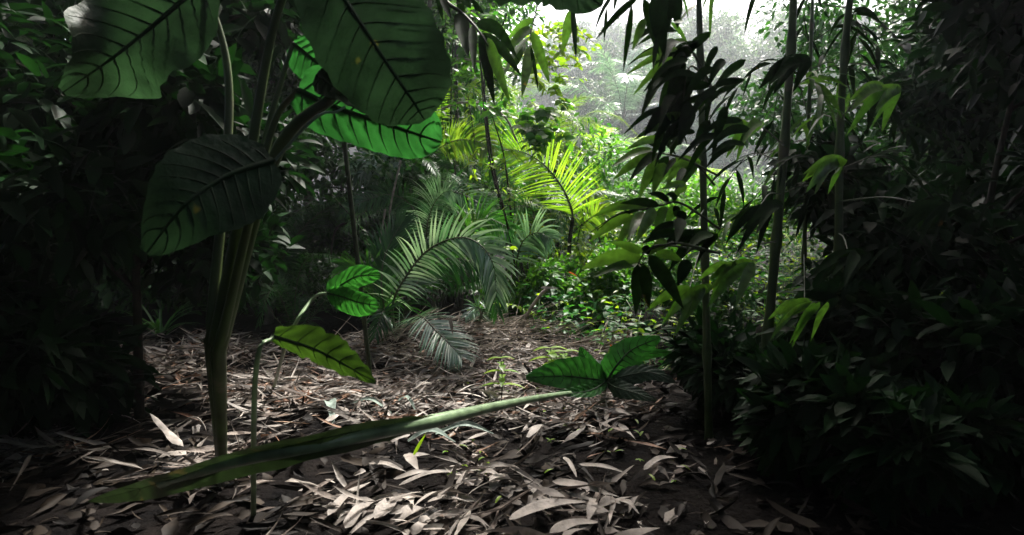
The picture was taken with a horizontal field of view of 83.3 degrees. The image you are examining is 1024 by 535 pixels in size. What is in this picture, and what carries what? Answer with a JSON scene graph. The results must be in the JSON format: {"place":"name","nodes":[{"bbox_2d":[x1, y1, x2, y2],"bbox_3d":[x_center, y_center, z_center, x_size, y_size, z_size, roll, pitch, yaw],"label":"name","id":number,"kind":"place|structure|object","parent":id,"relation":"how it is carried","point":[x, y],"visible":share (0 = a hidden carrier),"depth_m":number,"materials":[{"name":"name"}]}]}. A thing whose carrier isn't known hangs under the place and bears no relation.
{"place":"outdoors","nodes":[
{"label":"outdoors","id":0,"kind":"place"},
{"bbox_2d":[246,252,400,329],"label":"palm","id":1,"kind":"object","parent":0,"point":[294,316],"visible":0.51,"depth_m":5.02,"materials":[{"name":"plant"}]},
{"bbox_2d":[460,293,499,323],"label":"palm","id":2,"kind":"object","parent":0,"point":[470,314],"visible":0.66,"depth_m":4.49,"materials":[{"name":"plant"}]},
{"bbox_2d":[65,0,930,108],"label":"sky","id":3,"kind":"structure","parent":0,"point":[734,5],"materials":[{"name":"white"}]},
{"bbox_2d":[0,110,1023,534],"bbox_3d":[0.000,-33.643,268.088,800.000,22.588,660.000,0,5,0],"label":"ground","id":4,"kind":"structure","parent":0,"point":[744,508],"depth_m":2.45,"materials":[{"name":"soil"}]},
{"bbox_2d":[0,244,171,439],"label":"shrub","id":5,"kind":"object","parent":4,"relation":"on","point":[61,365],"visible":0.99,"depth_m":2.58,"materials":[{"name":"green plant"}]},
{"bbox_2d":[0,0,194,312],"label":"shrub","id":6,"kind":"object","parent":4,"relation":"on","point":[85,284],"visible":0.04,"depth_m":4.21,"materials":[{"name":"green plant"}]},
{"bbox_2d":[119,301,205,334],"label":"strap leaf plant","id":7,"kind":"object","parent":4,"relation":"on","point":[158,324],"visible":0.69,"depth_m":5.15,"materials":[{"name":"plant"}]},
{"bbox_2d":[0,0,325,422],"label":"shrub","id":8,"kind":"object","parent":4,"relation":"on","point":[77,216],"visible":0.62,"depth_m":2.46,"materials":[{"name":"green plant"}]},
{"bbox_2d":[2,0,352,176],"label":"tree","id":9,"kind":"object","parent":4,"relation":"on","point":[252,80],"visible":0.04,"depth_m":7.04,"materials":[{"name":"green plant"}]},
{"bbox_2d":[166,137,339,305],"bbox_3d":[-3.539,-0.635,6.816,3.231,2.487,2.632,0,5,0],"label":"bush","id":10,"kind":"object","parent":4,"relation":"on","point":[323,180],"visible":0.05,"depth_m":6.70,"materials":[{"name":"green plant"}]},
{"bbox_2d":[58,0,451,482],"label":"taro plant","id":11,"kind":"object","parent":4,"relation":"on","point":[374,75],"visible":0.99,"depth_m":1.36,"materials":[{"name":"green plant"}]},
{"bbox_2d":[177,191,389,324],"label":"palm","id":12,"kind":"object","parent":4,"relation":"on","point":[268,318],"visible":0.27,"depth_m":6.01,"materials":[{"name":"green plant"}]},
{"bbox_2d":[251,325,375,518],"bbox_3d":[-0.722,0.546,1.714,0.210,0.826,0.876,-5,7,-44],"label":"torn leaf plant","id":13,"kind":"object","parent":4,"relation":"on","point":[320,346],"visible":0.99,"depth_m":1.50,"materials":[{"name":"plant"}]},
{"bbox_2d":[272,264,380,387],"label":"broad leaf plant","id":14,"kind":"object","parent":4,"relation":"on","point":[344,295],"visible":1,"depth_m":2.07,"materials":[{"name":"plant"}]},
{"bbox_2d":[88,389,605,502],"bbox_3d":[-0.246,0.601,2.182,2.423,0.566,1.225,-3,6,-28],"label":"fallen leaf","id":15,"kind":"object","parent":4,"relation":"on","point":[276,455],"visible":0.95,"depth_m":1.48,"materials":[{"name":"plant"}]},
{"bbox_2d":[0,413,749,534],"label":"leaf litter","id":16,"kind":"object","parent":4,"relation":"on","point":[173,438],"depth_m":2.19,"materials":[{"name":"plant"}]},
{"bbox_2d":[327,482,369,514],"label":"dry leaf","id":17,"kind":"object","parent":16,"relation":"on","point":[340,499],"visible":0.88,"depth_m":2.12,"materials":[{"name":"plant"}]},
{"bbox_2d":[373,497,396,517],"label":"dry leaf","id":18,"kind":"object","parent":16,"relation":"on","point":[383,505],"visible":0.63,"depth_m":2.08,"materials":[{"name":"plant"}]},
{"bbox_2d":[394,504,426,521],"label":"dry leaf","id":19,"kind":"object","parent":16,"relation":"on","point":[409,509],"visible":0.98,"depth_m":2.04,"materials":[{"name":"plant"}]},
{"bbox_2d":[399,470,465,484],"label":"dry leaf","id":20,"kind":"object","parent":16,"relation":"on","point":[421,475],"visible":0.95,"depth_m":2.32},
{"bbox_2d":[489,473,503,490],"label":"dry leaf","id":21,"kind":"object","parent":16,"relation":"on","point":[492,484],"visible":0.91,"depth_m":2.27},
{"bbox_2d":[509,498,588,519],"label":"dry leaf","id":22,"kind":"object","parent":16,"relation":"on","point":[538,505],"visible":0.93,"depth_m":2.07,"materials":[{"name":"plant"}]},
{"bbox_2d":[549,518,597,532],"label":"dry leaf","id":23,"kind":"object","parent":16,"relation":"on","point":[562,525],"visible":1,"depth_m":1.96,"materials":[{"name":"plant"}]},
{"bbox_2d":[553,478,618,496],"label":"dry leaf","id":24,"kind":"object","parent":16,"relation":"on","point":[566,482],"visible":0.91,"depth_m":2.25,"materials":[{"name":"plant"}]},
{"bbox_2d":[586,498,597,518],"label":"dry leaf","id":25,"kind":"object","parent":16,"relation":"on","point":[590,509],"visible":0.97,"depth_m":2.06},
{"bbox_2d":[598,496,620,506],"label":"dry leaf","id":26,"kind":"object","parent":16,"relation":"on","point":[604,501],"visible":0.94,"depth_m":2.12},
{"bbox_2d":[276,116,475,298],"bbox_3d":[-1.484,-0.512,6.569,2.159,2.201,2.451,0,5,0],"label":"bush","id":27,"kind":"object","parent":4,"relation":"on","point":[341,243],"visible":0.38,"depth_m":5.99,"materials":[{"name":"green plant"}]},
{"bbox_2d":[0,314,761,490],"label":"leaf litter","id":28,"kind":"object","parent":4,"relation":"on","point":[558,406],"visible":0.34,"depth_m":3.49,"materials":[{"name":"plant"}]},
{"bbox_2d":[238,0,544,290],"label":"tree","id":29,"kind":"object","parent":4,"relation":"on","point":[475,11],"visible":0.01,"depth_m":7.56,"materials":[{"name":"green plant"}]},
{"bbox_2d":[349,149,453,299],"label":"palm","id":30,"kind":"object","parent":4,"relation":"on","point":[363,174],"visible":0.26,"depth_m":6.02,"materials":[{"name":"plant"}]},
{"bbox_2d":[330,158,489,316],"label":"palm","id":31,"kind":"object","parent":4,"relation":"on","point":[366,215],"visible":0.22,"depth_m":5.76,"materials":[{"name":"green plant"}]},
{"bbox_2d":[327,204,519,372],"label":"palm","id":32,"kind":"object","parent":4,"relation":"on","point":[493,282],"visible":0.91,"depth_m":4.13,"materials":[{"name":"plant"}]},
{"bbox_2d":[335,168,524,310],"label":"palm","id":33,"kind":"object","parent":4,"relation":"on","point":[445,198],"visible":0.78,"depth_m":5.20,"materials":[{"name":"plant"}]},
{"bbox_2d":[408,428,455,441],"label":"fallen leaf","id":34,"kind":"object","parent":4,"relation":"on","point":[437,430],"visible":0.91,"depth_m":2.68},
{"bbox_2d":[371,240,514,319],"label":"palm","id":35,"kind":"object","parent":4,"relation":"on","point":[433,301],"visible":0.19,"depth_m":5.44,"materials":[{"name":"green plant"}]},
{"bbox_2d":[303,296,600,372],"bbox_3d":[-0.465,0.553,4.652,2.362,0.713,1.858,0,5,0],"label":"twig pile","id":36,"kind":"object","parent":4,"relation":"on","point":[491,324],"visible":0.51,"depth_m":4.47,"materials":[{"name":"wood"}]},
{"bbox_2d":[291,105,625,301],"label":"palm","id":37,"kind":"object","parent":4,"relation":"on","point":[449,298],"visible":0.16,"depth_m":7.16,"materials":[{"name":"green plant"}]},
{"bbox_2d":[454,12,462,306],"bbox_3d":[-0.628,-2.174,7.324,1.480,5.277,1.536,0,5,0],"label":"thin tree","id":38,"kind":"object","parent":4,"relation":"on","point":[460,300],"visible":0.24,"depth_m":7.17,"materials":[{"name":"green plant"}]},
{"bbox_2d":[342,0,576,372],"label":"bamboo","id":39,"kind":"object","parent":4,"relation":"on","point":[491,46],"visible":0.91,"depth_m":2.03,"materials":[{"name":"green plant"}]},
{"bbox_2d":[435,420,493,433],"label":"fallen leaf","id":40,"kind":"object","parent":4,"relation":"on","point":[463,423],"visible":0.91,"depth_m":2.77,"materials":[{"name":"plant"}]},
{"bbox_2d":[421,87,516,293],"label":"palm","id":41,"kind":"object","parent":4,"relation":"on","point":[465,144],"visible":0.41,"depth_m":5.89,"materials":[{"name":"plant"}]},
{"bbox_2d":[431,0,520,305],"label":"sapling","id":42,"kind":"object","parent":4,"relation":"on","point":[488,12],"visible":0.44,"depth_m":5.81,"materials":[{"name":"green plant"}]},
{"bbox_2d":[439,9,454,163],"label":"vine","id":43,"kind":"object","parent":42,"relation":"hanging from","point":[443,105],"visible":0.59,"depth_m":5.81,"materials":[{"name":"green plant"}]},
{"bbox_2d":[465,97,479,245],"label":"vine","id":44,"kind":"object","parent":42,"relation":"hanging from","point":[474,169],"visible":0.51,"depth_m":5.81,"materials":[{"name":"green plant"}]},
{"bbox_2d":[470,3,524,272],"bbox_3d":[-0.174,-1.372,5.583,0.643,2.842,0.058,2,5,24],"label":"liana","id":45,"kind":"object","parent":42,"relation":"hanging from","point":[495,175],"visible":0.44,"depth_m":5.59,"materials":[{"name":"plant"}]},
{"bbox_2d":[499,92,517,297],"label":"vine","id":46,"kind":"object","parent":45,"relation":"attached to","point":[507,165],"visible":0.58,"depth_m":5.64,"materials":[{"name":"green plant"}]},
{"bbox_2d":[434,1,549,152],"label":"tree","id":47,"kind":"object","parent":4,"relation":"on","point":[530,11],"visible":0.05,"depth_m":10.84,"materials":[{"name":"green plant"}]},
{"bbox_2d":[463,60,522,284],"bbox_3d":[0.066,-0.647,5.360,0.501,2.570,1.490,2,5,23],"label":"sapling","id":48,"kind":"object","parent":4,"relation":"on","point":[511,247],"visible":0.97,"depth_m":4.92,"materials":[{"name":"green plant"}]},
{"bbox_2d":[451,158,540,311],"bbox_3d":[-0.277,-0.446,7.087,1.308,1.858,1.417,0,5,0],"label":"sapling","id":49,"kind":"object","parent":4,"relation":"on","point":[487,189],"visible":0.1,"depth_m":6.82,"materials":[{"name":"green plant"}]},
{"bbox_2d":[481,356,523,400],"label":"seedling","id":50,"kind":"object","parent":4,"relation":"on","point":[501,383],"visible":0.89,"depth_m":3.33,"materials":[{"name":"green plant"}]},
{"bbox_2d":[440,57,572,285],"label":"palm","id":51,"kind":"object","parent":4,"relation":"on","point":[486,90],"visible":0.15,"depth_m":8.72,"materials":[{"name":"green plant"}]},
{"bbox_2d":[7,1,1013,316],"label":"undergrowth","id":52,"kind":"object","parent":4,"relation":"on","point":[323,269],"visible":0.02,"depth_m":7.02,"materials":[{"name":"green plant"}]},
{"bbox_2d":[442,96,579,285],"bbox_3d":[-0.145,-0.477,5.543,1.105,2.204,1.960,-2,5,-19],"label":"sapling","id":53,"kind":"object","parent":4,"relation":"on","point":[537,135],"visible":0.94,"depth_m":4.98,"materials":[{"name":"green plant"}]},
{"bbox_2d":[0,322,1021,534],"bbox_3d":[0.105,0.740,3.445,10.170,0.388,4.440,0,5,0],"label":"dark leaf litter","id":54,"kind":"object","parent":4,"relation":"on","point":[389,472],"visible":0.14,"depth_m":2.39,"materials":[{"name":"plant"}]},
{"bbox_2d":[343,502,372,527],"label":"dry leaf","id":55,"kind":"object","parent":54,"relation":"on","point":[353,515],"visible":1,"depth_m":2.02,"materials":[{"name":"plant"}]},
{"bbox_2d":[448,196,588,314],"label":"palm","id":56,"kind":"object","parent":4,"relation":"on","point":[535,204],"visible":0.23,"depth_m":6.27,"materials":[{"name":"green plant"}]},
{"bbox_2d":[474,251,572,324],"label":"bush","id":57,"kind":"object","parent":4,"relation":"on","point":[538,273],"visible":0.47,"depth_m":5.35,"materials":[{"name":"green plant"}]},
{"bbox_2d":[486,183,564,281],"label":"palm","id":58,"kind":"object","parent":4,"relation":"on","point":[541,241],"visible":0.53,"depth_m":5.47,"materials":[{"name":"plant"}]},
{"bbox_2d":[434,117,630,271],"bbox_3d":[0.090,-0.744,7.833,3.022,2.492,2.806,0,5,0],"label":"bush","id":59,"kind":"object","parent":4,"relation":"on","point":[592,153],"visible":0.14,"depth_m":7.50,"materials":[{"name":"green plant"}]},
{"bbox_2d":[517,286,555,339],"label":"dead palm leaf","id":60,"kind":"object","parent":4,"relation":"on","point":[539,296],"visible":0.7,"depth_m":4.62,"materials":[{"name":"plant"}]},
{"bbox_2d":[485,212,589,303],"bbox_3d":[0.302,-0.066,6.561,1.314,1.200,1.369,0,5,0],"label":"sapling","id":61,"kind":"object","parent":4,"relation":"on","point":[564,241],"visible":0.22,"depth_m":6.52,"materials":[{"name":"green plant"}]},
{"bbox_2d":[461,178,622,261],"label":"palm","id":62,"kind":"object","parent":4,"relation":"on","point":[553,211],"visible":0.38,"depth_m":6.41,"materials":[{"name":"green plant"}]},
{"bbox_2d":[484,14,601,278],"bbox_3d":[0.070,-0.866,5.652,0.738,2.959,1.807,-3,6,-31],"label":"sapling","id":63,"kind":"object","parent":4,"relation":"on","point":[556,35],"visible":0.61,"depth_m":5.07,"materials":[{"name":"green plant"}]},
{"bbox_2d":[487,0,603,13],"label":"taro plant","id":64,"kind":"object","parent":4,"relation":"on","point":[580,6],"visible":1,"depth_m":1.30,"materials":[{"name":"green plant"}]},
{"bbox_2d":[467,158,625,271],"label":"palm","id":65,"kind":"object","parent":4,"relation":"on","point":[546,198],"visible":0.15,"depth_m":6.38,"materials":[{"name":"green plant"}]},
{"bbox_2d":[528,346,565,361],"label":"seedling","id":66,"kind":"object","parent":4,"relation":"on","point":[554,356],"visible":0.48,"depth_m":3.77,"materials":[{"name":"green plant"}]},
{"bbox_2d":[515,32,588,121],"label":"tree","id":67,"kind":"object","parent":4,"relation":"on","point":[546,96],"visible":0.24,"depth_m":87.72,"materials":[{"name":"green plant"}]},
{"bbox_2d":[487,114,616,318],"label":"palm","id":68,"kind":"object","parent":4,"relation":"on","point":[592,210],"visible":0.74,"depth_m":5.90,"materials":[{"name":"plant"}]},
{"bbox_2d":[509,129,605,258],"bbox_3d":[0.515,-0.668,7.176,1.226,2.286,1.404,0,5,0],"label":"sapling","id":69,"kind":"object","parent":4,"relation":"on","point":[559,156],"visible":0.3,"depth_m":6.87,"materials":[{"name":"green plant"}]},
{"bbox_2d":[483,95,640,256],"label":"palm","id":70,"kind":"object","parent":4,"relation":"on","point":[569,122],"visible":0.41,"depth_m":7.17,"materials":[{"name":"green plant"}]},
{"bbox_2d":[443,369,689,502],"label":"sprouts","id":71,"kind":"object","parent":4,"relation":"on","point":[498,497],"visible":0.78,"depth_m":2.53,"materials":[{"name":"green plant"}]},
{"bbox_2d":[503,124,645,248],"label":"palm","id":72,"kind":"object","parent":4,"relation":"on","point":[609,130],"visible":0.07,"depth_m":12.13,"materials":[{"name":"green plant"}]},
{"bbox_2d":[485,293,666,377],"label":"twigs","id":73,"kind":"object","parent":4,"relation":"on","point":[574,343],"visible":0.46,"depth_m":4.52,"materials":[{"name":"wood"}]},
{"bbox_2d":[544,17,608,72],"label":"tree","id":74,"kind":"object","parent":4,"relation":"on","point":[583,23],"visible":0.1,"depth_m":104.97,"materials":[{"name":"green plant"}]},
{"bbox_2d":[530,242,631,329],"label":"bush","id":75,"kind":"object","parent":4,"relation":"on","point":[572,285],"visible":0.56,"depth_m":5.34,"materials":[{"name":"green plant"}]},
{"bbox_2d":[572,208,587,301],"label":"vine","id":76,"kind":"object","parent":75,"relation":"attached to","point":[577,251],"visible":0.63,"depth_m":5.80,"materials":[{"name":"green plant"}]},
{"bbox_2d":[525,41,652,187],"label":"palm","id":77,"kind":"object","parent":4,"relation":"on","point":[623,77],"visible":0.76,"depth_m":48.39,"materials":[{"name":"green plant"}]},
{"bbox_2d":[569,17,626,79],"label":"tree","id":78,"kind":"object","parent":4,"relation":"on","point":[613,33],"visible":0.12,"depth_m":100.53,"materials":[{"name":"green plant"}]},
{"bbox_2d":[539,141,660,245],"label":"palm","id":79,"kind":"object","parent":4,"relation":"on","point":[609,171],"visible":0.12,"depth_m":8.20,"materials":[{"name":"green plant"}]},
{"bbox_2d":[525,335,675,400],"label":"taro plant","id":80,"kind":"object","parent":4,"relation":"on","point":[619,370],"visible":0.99,"depth_m":3.17,"materials":[{"name":"green plant"}]},
{"bbox_2d":[555,210,646,301],"bbox_3d":[0.902,-0.053,6.489,1.013,1.188,1.369,0,5,0],"label":"sapling","id":81,"kind":"object","parent":4,"relation":"on","point":[592,233],"visible":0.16,"depth_m":6.16,"materials":[{"name":"green plant"}]},
{"bbox_2d":[557,58,655,182],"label":"tree","id":82,"kind":"object","parent":4,"relation":"on","point":[585,108],"visible":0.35,"depth_m":60.44,"materials":[{"name":"green plant"}]},
{"bbox_2d":[563,32,653,107],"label":"tree","id":83,"kind":"object","parent":4,"relation":"on","point":[574,72],"visible":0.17,"depth_m":73.19,"materials":[{"name":"green plant"}]},
{"bbox_2d":[372,55,891,245],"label":"undergrowth","id":84,"kind":"object","parent":4,"relation":"on","point":[758,174],"visible":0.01,"depth_m":62.79,"materials":[{"name":"green plant"}]},
{"bbox_2d":[587,226,710,321],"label":"bush","id":85,"kind":"object","parent":4,"relation":"on","point":[628,272],"visible":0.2,"depth_m":5.80,"materials":[{"name":"green plant"}]},
{"bbox_2d":[560,172,751,273],"bbox_3d":[1.786,-0.545,9.069,3.207,1.960,3.004,0,5,0],"label":"bush","id":86,"kind":"object","parent":4,"relation":"on","point":[634,193],"visible":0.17,"depth_m":8.12,"materials":[{"name":"green plant"}]},
{"bbox_2d":[582,133,731,259],"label":"palm","id":87,"kind":"object","parent":4,"relation":"on","point":[622,176],"visible":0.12,"depth_m":10.07,"materials":[{"name":"green plant"}]},
{"bbox_2d":[591,91,722,182],"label":"palm","id":88,"kind":"object","parent":4,"relation":"on","point":[638,115],"visible":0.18,"depth_m":57.14,"materials":[{"name":"green plant"}]},
{"bbox_2d":[611,16,706,81],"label":"tree","id":89,"kind":"object","parent":4,"relation":"on","point":[623,29],"visible":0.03,"depth_m":92.21,"materials":[{"name":"green plant"}]},
{"bbox_2d":[644,455,676,469],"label":"dry leaf","id":90,"kind":"object","parent":4,"relation":"on","point":[649,463],"visible":1,"depth_m":2.46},
{"bbox_2d":[581,0,749,439],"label":"bamboo","id":91,"kind":"object","parent":4,"relation":"on","point":[676,109],"visible":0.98,"depth_m":1.52,"materials":[{"name":"green plant"}]},
{"bbox_2d":[618,109,777,190],"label":"palm","id":92,"kind":"object","parent":4,"relation":"on","point":[709,152],"visible":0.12,"depth_m":54.85,"materials":[{"name":"green plant"}]},
{"bbox_2d":[644,270,762,331],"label":"bush","id":93,"kind":"object","parent":4,"relation":"on","point":[730,295],"visible":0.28,"depth_m":5.09,"materials":[{"name":"green plant"}]},
{"bbox_2d":[643,50,769,185],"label":"tree","id":94,"kind":"object","parent":4,"relation":"on","point":[656,98],"visible":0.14,"depth_m":57.80,"materials":[{"name":"green plant"}]},
{"bbox_2d":[672,2,745,64],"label":"tree","id":95,"kind":"object","parent":4,"relation":"on","point":[692,12],"visible":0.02,"depth_m":108.35,"materials":[{"name":"green plant"}]},
{"bbox_2d":[667,8,753,111],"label":"tree","id":96,"kind":"object","parent":4,"relation":"on","point":[690,32],"visible":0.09,"depth_m":75.67,"materials":[{"name":"green plant"}]},
{"bbox_2d":[659,305,798,415],"bbox_3d":[1.320,0.557,3.194,0.952,0.704,1.068,0,5,0],"label":"shrub","id":97,"kind":"object","parent":4,"relation":"on","point":[728,340],"visible":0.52,"depth_m":3.07,"materials":[{"name":"green plant"}]},
{"bbox_2d":[642,170,818,256],"bbox_3d":[3.682,-0.663,8.888,3.008,2.162,3.196,-3,6,-32],"label":"bush","id":98,"kind":"object","parent":4,"relation":"on","point":[755,202],"visible":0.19,"depth_m":8.71,"materials":[{"name":"green plant"}]},
{"bbox_2d":[734,22,775,48],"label":"tree","id":99,"kind":"object","parent":4,"relation":"on","point":[754,37],"visible":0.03,"depth_m":112.22,"materials":[{"name":"green plant"}]},
{"bbox_2d":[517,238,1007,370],"bbox_3d":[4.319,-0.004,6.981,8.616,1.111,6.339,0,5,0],"label":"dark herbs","id":100,"kind":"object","parent":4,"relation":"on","point":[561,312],"visible":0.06,"depth_m":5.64,"materials":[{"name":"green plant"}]},
{"bbox_2d":[595,0,944,347],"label":"bamboo","id":101,"kind":"object","parent":4,"relation":"on","point":[656,20],"visible":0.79,"depth_m":2.84,"materials":[{"name":"green plant"}]},
{"bbox_2d":[715,4,825,168],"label":"tree","id":102,"kind":"object","parent":4,"relation":"on","point":[754,57],"visible":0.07,"depth_m":71.29,"materials":[{"name":"green plant"}]},
{"bbox_2d":[522,165,1021,368],"bbox_3d":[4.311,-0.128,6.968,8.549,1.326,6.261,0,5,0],"label":"herbs","id":103,"kind":"object","parent":4,"relation":"on","point":[565,310],"visible":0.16,"depth_m":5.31,"materials":[{"name":"green plant"}]},
{"bbox_2d":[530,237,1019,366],"bbox_3d":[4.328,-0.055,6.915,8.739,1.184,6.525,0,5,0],"label":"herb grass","id":104,"kind":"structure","parent":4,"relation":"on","point":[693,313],"depth_m":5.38,"materials":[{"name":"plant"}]},
{"bbox_2d":[684,0,901,346],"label":"bamboo","id":105,"kind":"object","parent":4,"relation":"on","point":[783,69],"visible":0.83,"depth_m":3.27,"materials":[{"name":"green plant"}]},
{"bbox_2d":[741,0,852,95],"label":"tree","id":106,"kind":"object","parent":4,"relation":"on","point":[763,33],"visible":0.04,"depth_m":78.83,"materials":[{"name":"green plant"}]},
{"bbox_2d":[725,0,952,318],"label":"bamboo","id":107,"kind":"object","parent":4,"relation":"on","point":[927,213],"visible":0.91,"depth_m":2.15,"materials":[{"name":"green plant"}]},
{"bbox_2d":[801,0,889,64],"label":"tree","id":108,"kind":"object","parent":4,"relation":"on","point":[864,18],"visible":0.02,"depth_m":100.59,"materials":[{"name":"green plant"}]},
{"bbox_2d":[715,0,1014,171],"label":"tree","id":109,"kind":"object","parent":4,"relation":"on","point":[883,29],"visible":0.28,"depth_m":9.16,"materials":[{"name":"green plant"}]},
{"bbox_2d":[731,331,1023,532],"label":"shrub","id":110,"kind":"object","parent":4,"relation":"on","point":[884,442],"visible":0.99,"depth_m":2.13,"materials":[{"name":"green plant"}]},
{"bbox_2d":[757,0,1023,295],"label":"shrub","id":111,"kind":"object","parent":4,"relation":"on","point":[977,48],"visible":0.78,"depth_m":3.09,"materials":[{"name":"green plant"}]},
{"bbox_2d":[760,246,1023,420],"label":"shrub","id":112,"kind":"object","parent":4,"relation":"on","point":[974,340],"visible":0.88,"depth_m":2.50,"materials":[{"name":"green plant"}]},
{"bbox_2d":[849,100,1023,277],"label":"bush","id":113,"kind":"object","parent":4,"relation":"on","point":[940,154],"visible":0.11,"depth_m":5.73,"materials":[{"name":"green plant"}]},
{"bbox_2d":[859,21,1023,289],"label":"shrub","id":114,"kind":"object","parent":4,"relation":"on","point":[917,101],"visible":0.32,"depth_m":4.89,"materials":[{"name":"green plant"}]},
{"bbox_2d":[560,246,619,306],"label":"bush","id":115,"kind":"object","parent":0,"point":[586,252],"visible":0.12,"depth_m":5.73,"materials":[{"name":"plant"}]},
{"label":"tree","id":116,"kind":"object","parent":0,"visible":0},
{"bbox_2d":[331,194,404,294],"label":"vine","id":117,"kind":"object","parent":116,"relation":"attached to","point":[346,208],"visible":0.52,"depth_m":4.80,"materials":[{"name":"green plant"}]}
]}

